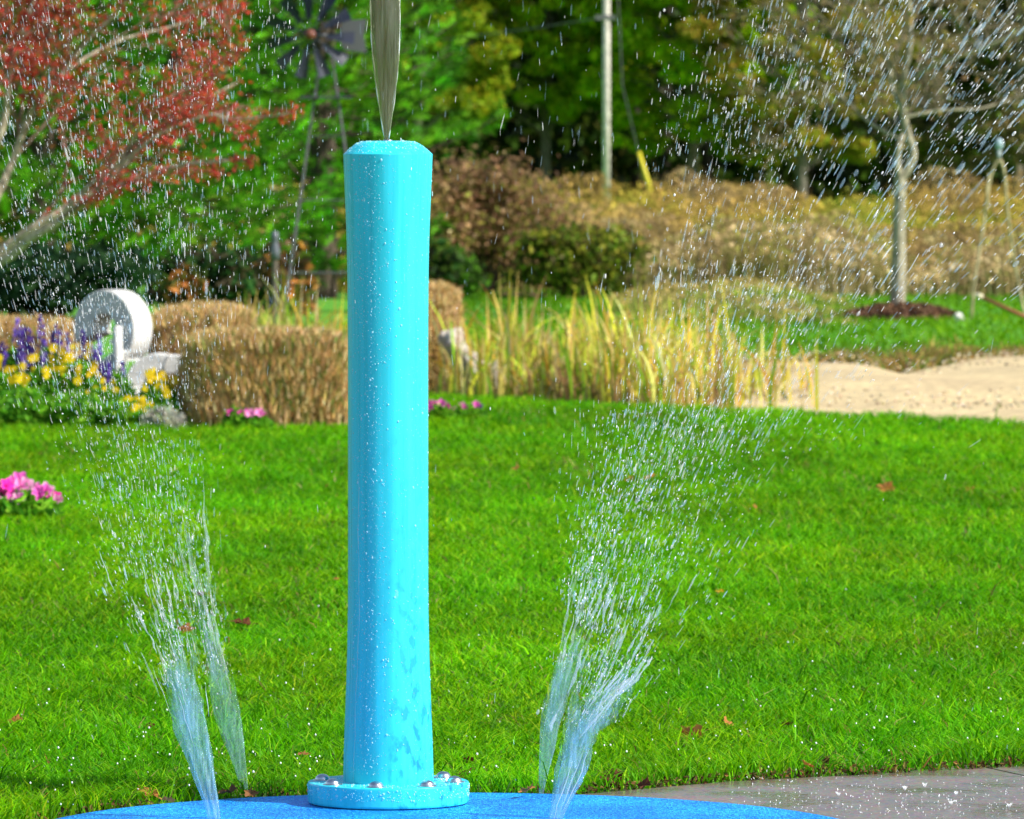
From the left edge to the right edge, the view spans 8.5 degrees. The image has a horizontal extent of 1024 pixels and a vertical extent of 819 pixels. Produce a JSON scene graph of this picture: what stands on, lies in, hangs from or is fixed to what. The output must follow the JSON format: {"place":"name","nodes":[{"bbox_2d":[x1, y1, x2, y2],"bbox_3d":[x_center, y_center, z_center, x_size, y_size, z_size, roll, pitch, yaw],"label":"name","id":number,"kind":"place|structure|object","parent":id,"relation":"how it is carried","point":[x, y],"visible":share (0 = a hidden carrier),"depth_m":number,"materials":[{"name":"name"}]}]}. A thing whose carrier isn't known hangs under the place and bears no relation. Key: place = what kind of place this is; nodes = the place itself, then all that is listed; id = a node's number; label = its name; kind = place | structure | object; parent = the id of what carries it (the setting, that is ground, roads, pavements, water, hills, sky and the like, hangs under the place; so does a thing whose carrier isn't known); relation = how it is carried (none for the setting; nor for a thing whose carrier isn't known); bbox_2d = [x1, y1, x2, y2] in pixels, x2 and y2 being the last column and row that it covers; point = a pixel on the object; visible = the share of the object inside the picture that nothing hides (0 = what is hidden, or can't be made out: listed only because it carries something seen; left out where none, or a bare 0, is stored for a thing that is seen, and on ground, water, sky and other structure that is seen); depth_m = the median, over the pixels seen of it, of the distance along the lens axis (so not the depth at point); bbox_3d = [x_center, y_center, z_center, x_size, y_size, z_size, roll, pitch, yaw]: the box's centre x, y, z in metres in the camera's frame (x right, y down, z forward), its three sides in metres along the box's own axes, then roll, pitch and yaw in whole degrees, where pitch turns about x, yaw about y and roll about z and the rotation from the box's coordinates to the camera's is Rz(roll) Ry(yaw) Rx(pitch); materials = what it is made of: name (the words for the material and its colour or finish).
{"place":"outdoors","nodes":[
{"label":"outdoors","id":0,"kind":"place"},
{"bbox_2d":[0,166,306,285],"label":"brush field","id":1,"kind":"structure","parent":0,"point":[152,230],"depth_m":64.96,"materials":[{"name":"plant"}]},
{"bbox_2d":[131,440,226,672],"bbox_3d":[-0.634,0.384,13.392,0.242,0.727,2.944,0,2,-2],"label":"water jet","id":2,"kind":"object","parent":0,"point":[197,577],"visible":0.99,"depth_m":13.41,"materials":[{"name":"teal"}]},
{"bbox_2d":[0,0,411,409],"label":"water spray","id":3,"kind":"object","parent":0,"point":[127,197],"visible":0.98,"depth_m":12.89,"materials":[{"name":"liquid"}]},
{"bbox_2d":[270,231,279,325],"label":"garden ornament","id":4,"kind":"object","parent":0,"point":[274,253],"visible":0.88,"depth_m":46.98,"materials":[{"name":"metal"}]},
{"bbox_2d":[57,793,836,818],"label":"play pad","id":5,"kind":"object","parent":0,"point":[518,806],"visible":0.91,"depth_m":12.89,"materials":[{"name":"blue rubber"}]},
{"bbox_2d":[1,291,240,687],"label":"water jet","id":6,"kind":"object","parent":5,"relation":"on","point":[142,492],"visible":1,"depth_m":12.69,"materials":[{"name":"blue"}]},
{"bbox_2d":[308,140,468,809],"bbox_3d":[-0.234,0.118,13.014,0.309,1.257,0.309,0,2,0],"label":"spray post","id":7,"kind":"object","parent":5,"relation":"on","point":[388,754],"visible":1,"depth_m":12.95,"materials":[{"name":"teal plastic"}]},
{"bbox_2d":[369,0,400,139],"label":"water jet","id":8,"kind":"object","parent":7,"relation":"attached to","point":[385,28],"visible":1,"depth_m":12.98,"materials":[{"name":"white"}]},
{"bbox_2d":[518,783,534,792],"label":"fallen leaf","id":9,"kind":"object","parent":5,"relation":"on","point":[525,790],"visible":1,"depth_m":13.13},
{"bbox_2d":[546,409,701,661],"bbox_3d":[0.231,0.356,13.161,0.416,0.779,2.283,0,2,0],"label":"water jet","id":10,"kind":"object","parent":5,"relation":"on","point":[592,557],"visible":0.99,"depth_m":13.28,"materials":[{"name":"teal"}]},
{"bbox_2d":[538,262,978,722],"bbox_3d":[0.427,0.246,12.649,0.835,1.092,3.709,0,2,5],"label":"water jet","id":11,"kind":"object","parent":5,"relation":"on","point":[678,490],"visible":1,"depth_m":12.71,"materials":[{"name":"blue"}]},
{"bbox_2d":[475,360,504,394],"bbox_3d":[-0.118,-0.151,34.828,0.161,0.221,0.209,12,-2,-20],"label":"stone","id":12,"kind":"object","parent":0,"point":[495,365],"visible":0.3,"depth_m":34.75,"materials":[{"name":"stone"}]},
{"bbox_2d":[459,351,483,379],"bbox_3d":[-0.203,-0.215,34.817,0.121,0.170,0.180,-22,9,-18],"label":"stone","id":13,"kind":"object","parent":12,"relation":"on","point":[465,359],"visible":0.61,"depth_m":34.75,"materials":[{"name":"stone"}]},
{"bbox_2d":[438,327,468,360],"bbox_3d":[-0.282,-0.317,34.816,0.141,0.213,0.198,-32,12,-16],"label":"stone","id":14,"kind":"object","parent":13,"relation":"on","point":[444,338],"visible":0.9,"depth_m":34.76,"materials":[{"name":"stone"}]},
{"bbox_2d":[15,342,983,777],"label":"falling drops","id":15,"kind":"object","parent":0,"point":[265,546],"visible":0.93,"depth_m":13.05,"materials":[{"name":"liquid"}]},
{"bbox_2d":[0,0,1014,215],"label":"wooded hill","id":16,"kind":"structure","parent":0,"point":[881,181],"depth_m":115.90,"materials":[{"name":"plant"}]},
{"bbox_2d":[0,389,1023,818],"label":"lawn","id":17,"kind":"structure","parent":0,"point":[542,623],"depth_m":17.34,"materials":[{"name":"plant"}]},
{"bbox_2d":[4,714,22,722],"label":"fallen leaf","id":18,"kind":"object","parent":17,"relation":"on","point":[15,717],"visible":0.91,"depth_m":14.71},
{"bbox_2d":[0,471,66,524],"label":"petunia","id":19,"kind":"object","parent":17,"relation":"on","point":[21,493],"visible":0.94,"depth_m":22.85,"materials":[{"name":"pink plant"}]},
{"bbox_2d":[138,785,158,797],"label":"fallen leaf","id":20,"kind":"object","parent":17,"relation":"on","point":[155,793],"visible":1,"depth_m":13.08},
{"bbox_2d":[139,403,189,429],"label":"silver plant","id":21,"kind":"object","parent":17,"relation":"on","point":[173,417],"visible":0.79,"depth_m":30.41,"materials":[{"name":"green plant"}]},
{"bbox_2d":[159,796,179,801],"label":"fallen leaf","id":22,"kind":"object","parent":17,"relation":"on","point":[171,799],"visible":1,"depth_m":12.93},
{"bbox_2d":[176,623,194,632],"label":"fallen leaf","id":23,"kind":"object","parent":17,"relation":"on","point":[187,626],"visible":0.98,"depth_m":17.52,"materials":[{"name":"plant"}]},
{"bbox_2d":[218,784,237,793],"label":"fallen leaf","id":24,"kind":"object","parent":17,"relation":"on","point":[231,789],"visible":1,"depth_m":13.11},
{"bbox_2d":[220,403,243,427],"bbox_3d":[-1.222,0.056,30.321,0.142,0.181,0.120,0,2,0],"label":"petunia","id":25,"kind":"object","parent":17,"relation":"on","point":[230,412],"visible":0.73,"depth_m":30.30,"materials":[{"name":"green plant"}]},
{"bbox_2d":[229,617,257,625],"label":"fallen leaf","id":26,"kind":"object","parent":17,"relation":"on","point":[244,620],"visible":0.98,"depth_m":17.74,"materials":[{"name":"plant"}]},
{"bbox_2d":[240,787,259,796],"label":"fallen leaf","id":27,"kind":"object","parent":17,"relation":"on","point":[250,792],"visible":1,"depth_m":13.07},
{"bbox_2d":[224,407,277,431],"bbox_3d":[-1.150,0.072,30.274,0.241,0.166,0.179,0,2,0],"label":"petunia","id":28,"kind":"object","parent":17,"relation":"on","point":[255,418],"visible":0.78,"depth_m":30.23,"materials":[{"name":"green plant"}]},
{"bbox_2d":[428,398,456,420],"bbox_3d":[-0.346,0.025,31.423,0.202,0.154,0.165,0,2,0],"label":"petunia","id":29,"kind":"object","parent":17,"relation":"on","point":[440,407],"visible":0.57,"depth_m":31.39,"materials":[{"name":"green plant"}]},
{"bbox_2d":[449,400,488,418],"bbox_3d":[-0.202,0.025,31.521,0.196,0.140,0.173,0,2,0],"label":"petunia","id":30,"kind":"object","parent":17,"relation":"on","point":[464,408],"visible":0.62,"depth_m":31.49,"materials":[{"name":"green plant"}]},
{"bbox_2d":[463,756,477,763],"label":"fallen leaf","id":31,"kind":"object","parent":17,"relation":"on","point":[471,759],"visible":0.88,"depth_m":13.74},
{"bbox_2d":[0,472,1023,818],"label":"clover","id":32,"kind":"object","parent":17,"relation":"on","point":[470,664],"visible":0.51,"depth_m":16.12,"materials":[{"name":"green plant"}]},
{"bbox_2d":[0,582,1023,804],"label":"dew","id":33,"kind":"object","parent":17,"relation":"on","point":[466,736],"visible":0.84,"depth_m":14.30,"materials":[{"name":"liquid"}]},
{"bbox_2d":[17,755,1023,818],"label":"leaf litter","id":34,"kind":"object","parent":17,"relation":"on","point":[905,764],"visible":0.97,"depth_m":13.57,"materials":[{"name":"plant"}]},
{"bbox_2d":[598,768,624,781],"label":"fallen leaf","id":35,"kind":"object","parent":17,"relation":"on","point":[615,773],"visible":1,"depth_m":13.39,"materials":[{"name":"plant"}]},
{"bbox_2d":[675,724,702,738],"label":"fallen leaf","id":36,"kind":"object","parent":17,"relation":"on","point":[696,727],"visible":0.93,"depth_m":14.38,"materials":[{"name":"plant"}]},
{"bbox_2d":[723,716,732,725],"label":"fallen leaf","id":37,"kind":"object","parent":17,"relation":"on","point":[727,721],"visible":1,"depth_m":14.66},
{"bbox_2d":[822,756,829,765],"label":"fallen leaf","id":38,"kind":"object","parent":17,"relation":"on","point":[825,758],"visible":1,"depth_m":13.74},
{"bbox_2d":[870,481,894,491],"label":"fallen leaf","id":39,"kind":"object","parent":17,"relation":"on","point":[885,485],"visible":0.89,"depth_m":24.78,"materials":[{"name":"plant"}]},
{"bbox_2d":[3,279,1023,421],"bbox_3d":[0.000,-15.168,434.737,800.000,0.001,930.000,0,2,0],"label":"ground","id":40,"kind":"structure","parent":0,"point":[333,302],"depth_m":49.80,"materials":[{"name":"plant"}]},
{"bbox_2d":[0,7,78,244],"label":"pine tree","id":41,"kind":"object","parent":40,"relation":"on","point":[11,226],"visible":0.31,"depth_m":54.71,"materials":[{"name":"green plant"}]},
{"bbox_2d":[0,234,156,317],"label":"dark shrub","id":42,"kind":"object","parent":40,"relation":"on","point":[22,276],"visible":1,"depth_m":50.72,"materials":[{"name":"green plant"}]},
{"bbox_2d":[0,0,224,172],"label":"broadleaf tree","id":43,"kind":"object","parent":40,"relation":"on","point":[157,36],"depth_m":99.00,"materials":[{"name":"green plant"}]},
{"bbox_2d":[0,0,253,307],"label":"pine tree","id":44,"kind":"object","parent":40,"relation":"on","point":[42,159],"visible":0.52,"depth_m":54.51,"materials":[{"name":"green plant"}]},
{"bbox_2d":[0,0,304,266],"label":"berry tree","id":45,"kind":"object","parent":40,"relation":"on","point":[26,237],"visible":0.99,"depth_m":37.92,"materials":[{"name":"red plant"}]},
{"bbox_2d":[15,0,350,303],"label":"pine tree","id":46,"kind":"object","parent":40,"relation":"on","point":[267,135],"visible":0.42,"depth_m":55.67,"materials":[{"name":"green plant"}]},
{"bbox_2d":[155,259,212,305],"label":"rusty shrub","id":47,"kind":"object","parent":40,"relation":"on","point":[198,287],"visible":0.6,"depth_m":48.93,"materials":[{"name":"brown plant"}]},
{"bbox_2d":[135,234,305,314],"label":"dark shrub","id":48,"kind":"object","parent":40,"relation":"on","point":[226,283],"visible":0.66,"depth_m":51.75,"materials":[{"name":"green plant"}]},
{"bbox_2d":[80,0,403,180],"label":"broadleaf tree","id":49,"kind":"object","parent":40,"relation":"on","point":[345,121],"visible":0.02,"depth_m":99.37,"materials":[{"name":"green plant"}]},
{"bbox_2d":[187,268,347,335],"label":"reeds","id":50,"kind":"object","parent":40,"relation":"on","point":[284,316],"visible":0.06,"depth_m":36.82,"materials":[{"name":"plant"}]},
{"bbox_2d":[241,233,320,318],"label":"rusty shrub","id":51,"kind":"object","parent":40,"relation":"on","point":[262,267],"visible":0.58,"depth_m":49.95,"materials":[{"name":"brown plant"}]},
{"bbox_2d":[266,0,366,306],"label":"garden windmill","id":52,"kind":"object","parent":40,"relation":"on","point":[350,36],"visible":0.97,"depth_m":43.84,"materials":[{"name":"grey metal"}]},
{"bbox_2d":[186,0,512,297],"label":"pine tree","id":53,"kind":"object","parent":40,"relation":"on","point":[325,251],"visible":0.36,"depth_m":57.82,"materials":[{"name":"green plant"}]},
{"bbox_2d":[300,0,531,141],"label":"broadleaf tree","id":54,"kind":"object","parent":40,"relation":"on","point":[484,90],"visible":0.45,"depth_m":97.53,"materials":[{"name":"green plant"}]},
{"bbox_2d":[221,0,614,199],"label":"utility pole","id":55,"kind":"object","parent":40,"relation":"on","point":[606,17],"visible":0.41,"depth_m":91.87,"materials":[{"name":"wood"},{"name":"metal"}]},
{"bbox_2d":[618,0,651,207],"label":"guy wire","id":56,"kind":"object","parent":55,"relation":"attached to","point":[643,168],"visible":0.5,"depth_m":89.93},
{"bbox_2d":[429,233,462,282],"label":"dark shrub","id":57,"kind":"object","parent":40,"relation":"on","point":[442,262],"visible":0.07,"depth_m":52.96,"materials":[{"name":"green plant"}]},
{"bbox_2d":[441,237,490,298],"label":"olive shrub","id":58,"kind":"object","parent":40,"relation":"on","point":[468,280],"visible":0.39,"depth_m":56.39,"materials":[{"name":"green plant"}]},
{"bbox_2d":[0,0,1023,219],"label":"deep woods","id":59,"kind":"object","parent":40,"relation":"on","point":[590,159],"visible":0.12,"depth_m":106.83,"materials":[{"name":"green plant"}]},
{"bbox_2d":[430,133,593,293],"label":"russet shrub","id":60,"kind":"object","parent":40,"relation":"on","point":[480,213],"visible":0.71,"depth_m":59.26,"materials":[{"name":"brown plant"}]},
{"bbox_2d":[491,292,549,297],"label":"mulch patch","id":61,"kind":"object","parent":40,"relation":"on","point":[531,293],"visible":0.35,"depth_m":58.55,"materials":[{"name":"soil"}]},
{"bbox_2d":[400,0,684,189],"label":"broadleaf tree","id":62,"kind":"object","parent":40,"relation":"on","point":[544,93],"visible":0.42,"depth_m":98.93,"materials":[{"name":"green plant"}]},
{"bbox_2d":[488,210,660,299],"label":"olive shrub","id":63,"kind":"object","parent":40,"relation":"on","point":[559,253],"visible":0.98,"depth_m":57.36,"materials":[{"name":"green plant"}]},
{"bbox_2d":[428,267,859,410],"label":"reeds","id":64,"kind":"object","parent":40,"relation":"on","point":[602,352],"visible":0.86,"depth_m":33.97,"materials":[{"name":"plant"}]},
{"bbox_2d":[551,0,833,197],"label":"broadleaf tree","id":65,"kind":"object","parent":40,"relation":"on","point":[695,109],"visible":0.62,"depth_m":98.19,"materials":[{"name":"green plant"}]},
{"bbox_2d":[675,0,922,219],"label":"broadleaf tree","id":66,"kind":"object","parent":40,"relation":"on","point":[700,24],"visible":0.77,"depth_m":96.64,"materials":[{"name":"green plant"}]},
{"bbox_2d":[759,0,1014,202],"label":"broadleaf tree","id":67,"kind":"object","parent":40,"relation":"on","point":[842,125],"visible":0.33,"depth_m":100.63,"materials":[{"name":"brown plant"}]},
{"bbox_2d":[842,301,956,319],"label":"mulch mound","id":68,"kind":"object","parent":40,"relation":"on","point":[908,309],"visible":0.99,"depth_m":50.57,"materials":[{"name":"soil"}]},
{"bbox_2d":[697,0,1023,304],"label":"young tree","id":69,"kind":"object","parent":68,"relation":"in","point":[898,273],"visible":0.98,"depth_m":50.83,"materials":[{"name":"grey plant"}]},
{"bbox_2d":[882,0,1023,207],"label":"broadleaf tree","id":70,"kind":"object","parent":40,"relation":"on","point":[948,128],"visible":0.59,"depth_m":98.83,"materials":[{"name":"green plant"}]},
{"bbox_2d":[953,312,963,320],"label":"stone","id":71,"kind":"object","parent":40,"relation":"on","point":[957,315],"visible":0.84,"depth_m":50.13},
{"bbox_2d":[970,138,1023,319],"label":"garden stake","id":72,"kind":"object","parent":40,"relation":"on","point":[998,143],"visible":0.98,"depth_m":49.96,"materials":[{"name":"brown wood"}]},
{"bbox_2d":[975,293,1023,317],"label":"wooden handle","id":73,"kind":"object","parent":40,"relation":"on","point":[980,296],"visible":0.99,"depth_m":49.12,"materials":[{"name":"wood"}]},
{"bbox_2d":[305,154,1023,292],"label":"brush field","id":74,"kind":"structure","parent":0,"point":[927,229],"depth_m":67.67,"materials":[{"name":"plant"}]},
{"bbox_2d":[606,274,863,324],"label":"dry grass","id":75,"kind":"structure","parent":0,"point":[770,299],"depth_m":52.80,"materials":[{"name":"plant"}]},
{"bbox_2d":[579,765,1023,818],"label":"pavement","id":76,"kind":"structure","parent":0,"point":[965,780],"depth_m":13.27,"materials":[{"name":"concrete"}]},
{"bbox_2d":[636,777,651,789],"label":"fallen leaf","id":77,"kind":"object","parent":76,"relation":"on","point":[644,783],"visible":1,"depth_m":13.23,"materials":[{"name":"plant"}]},
{"bbox_2d":[731,770,1021,817],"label":"splashes","id":78,"kind":"object","parent":76,"relation":"on","point":[951,802],"visible":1,"depth_m":13.11,"materials":[{"name":"liquid"}]},
{"bbox_2d":[618,355,1023,423],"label":"sandy ground","id":79,"kind":"structure","parent":0,"point":[978,381],"depth_m":34.30,"materials":[{"name":"sand"}]},
{"bbox_2d":[734,350,1023,410],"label":"pebbles","id":80,"kind":"object","parent":79,"relation":"on","point":[954,403],"visible":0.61,"depth_m":34.71,"materials":[{"name":"gravel"}]},
{"bbox_2d":[741,333,1023,372],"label":"bank weeds","id":81,"kind":"object","parent":79,"relation":"on","point":[924,354],"visible":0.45,"depth_m":39.97,"materials":[{"name":"plant"}]},
{"bbox_2d":[626,205,1023,296],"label":"dry grass","id":82,"kind":"structure","parent":0,"point":[744,246],"depth_m":58.72,"materials":[{"name":"plant"}]},
{"bbox_2d":[627,0,1023,450],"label":"water spray","id":83,"kind":"object","parent":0,"point":[862,94],"visible":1,"depth_m":12.85,"materials":[{"name":"liquid"}]},
{"bbox_2d":[986,765,1023,775],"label":"pavement","id":84,"kind":"structure","parent":0,"point":[1018,770],"depth_m":13.81,"materials":[{"name":"concrete"}]},
{"label":"flower bed soil","id":85,"kind":"structure","parent":0,"visible":0},
{"bbox_2d":[0,354,30,393],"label":"yellow daisy","id":86,"kind":"object","parent":85,"relation":"on","point":[12,381],"visible":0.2,"depth_m":30.89,"materials":[{"name":"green plant"}]},
{"bbox_2d":[0,318,34,375],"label":"salvia","id":87,"kind":"object","parent":85,"relation":"on","point":[11,358],"visible":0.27,"depth_m":31.23,"materials":[{"name":"purple plant"}]},
{"bbox_2d":[0,384,51,429],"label":"leafy plant","id":88,"kind":"object","parent":85,"relation":"on","point":[32,402],"visible":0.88,"depth_m":30.53,"materials":[{"name":"green plant"}]},
{"bbox_2d":[18,343,65,396],"bbox_3d":[-2.113,-0.092,30.973,0.279,0.415,0.223,0,2,0],"label":"yellow daisy","id":89,"kind":"object","parent":85,"relation":"on","point":[44,379],"visible":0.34,"depth_m":30.93,"materials":[{"name":"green plant"}]},
{"bbox_2d":[0,310,95,366],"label":"clipped hedge","id":90,"kind":"object","parent":85,"relation":"on","point":[49,322],"visible":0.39,"depth_m":33.51,"materials":[{"name":"leaf"},{"name":"bark"}]},
{"bbox_2d":[29,314,70,374],"bbox_3d":[-2.087,-0.165,31.263,0.280,0.533,0.205,0,2,0],"label":"salvia","id":91,"kind":"object","parent":85,"relation":"on","point":[44,358],"visible":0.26,"depth_m":31.25,"materials":[{"name":"purple plant"}]},
{"bbox_2d":[42,388,108,429],"bbox_3d":[-1.931,0.018,30.574,0.361,0.230,0.280,0,2,0],"label":"leafy plant","id":92,"kind":"object","parent":85,"relation":"on","point":[81,409],"visible":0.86,"depth_m":30.50,"materials":[{"name":"green plant"}]},
{"bbox_2d":[56,343,102,394],"bbox_3d":[-1.950,-0.088,30.970,0.271,0.423,0.214,0,2,0],"label":"yellow daisy","id":93,"kind":"object","parent":85,"relation":"on","point":[74,380],"visible":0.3,"depth_m":30.92,"materials":[{"name":"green plant"}]},
{"bbox_2d":[77,330,101,377],"bbox_3d":[-1.925,-0.124,31.019,0.242,0.475,0.194,0,2,0],"label":"salvia","id":94,"kind":"object","parent":85,"relation":"on","point":[82,345],"visible":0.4,"depth_m":31.00,"materials":[{"name":"purple plant"}]},
{"bbox_2d":[85,377,120,403],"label":"yellow daisy","id":95,"kind":"object","parent":85,"relation":"on","point":[108,392],"visible":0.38,"depth_m":30.80,"materials":[{"name":"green plant"}]},
{"bbox_2d":[98,350,137,398],"bbox_3d":[-1.785,-0.074,31.018,0.232,0.396,0.190,0,2,0],"label":"salvia","id":96,"kind":"object","parent":85,"relation":"on","point":[126,388],"visible":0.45,"depth_m":30.99,"materials":[{"name":"purple plant"}]},
{"bbox_2d":[94,397,148,430],"bbox_3d":[-1.724,0.043,30.527,0.294,0.197,0.236,0,2,0],"label":"leafy plant","id":97,"kind":"object","parent":85,"relation":"on","point":[115,413],"visible":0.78,"depth_m":30.46,"materials":[{"name":"green plant"}]},
{"bbox_2d":[73,289,181,394],"bbox_3d":[-1.724,-0.243,31.533,0.804,0.604,0.494,1,2,28],"label":"stone sculpture","id":98,"kind":"object","parent":85,"relation":"on","point":[87,314],"visible":0.7,"depth_m":31.65,"materials":[{"name":"stone"}]},
{"bbox_2d":[119,395,153,427],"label":"yellow daisy","id":99,"kind":"object","parent":85,"relation":"on","point":[147,405],"visible":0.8,"depth_m":30.50,"materials":[{"name":"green plant"}]},
{"bbox_2d":[132,367,186,417],"bbox_3d":[-1.589,-0.027,30.666,0.255,0.322,0.224,1,2,22],"label":"yellow daisy","id":100,"kind":"object","parent":85,"relation":"on","point":[151,389],"visible":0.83,"depth_m":30.63,"materials":[{"name":"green plant"}]},
{"bbox_2d":[145,299,260,388],"bbox_3d":[-1.540,-0.304,34.296,0.645,0.518,1.123,0,2,0],"label":"clipped hedge","id":101,"kind":"object","parent":85,"relation":"on","point":[201,314],"visible":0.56,"depth_m":33.91,"materials":[{"name":"brown plant"}]},
{"bbox_2d":[168,322,347,429],"bbox_3d":[-1.107,-0.158,30.893,0.920,0.484,0.874,0,2,0],"label":"clipped hedge","id":102,"kind":"object","parent":85,"relation":"on","point":[285,374],"visible":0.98,"depth_m":30.55,"materials":[{"name":"brown plant"}]},
{"bbox_2d":[428,277,470,394],"bbox_3d":[-0.469,-0.393,35.553,0.520,0.600,1.210,0,2,0],"label":"clipped hedge","id":103,"kind":"object","parent":85,"relation":"on","point":[444,298],"visible":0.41,"depth_m":35.09,"materials":[{"name":"brown plant"}]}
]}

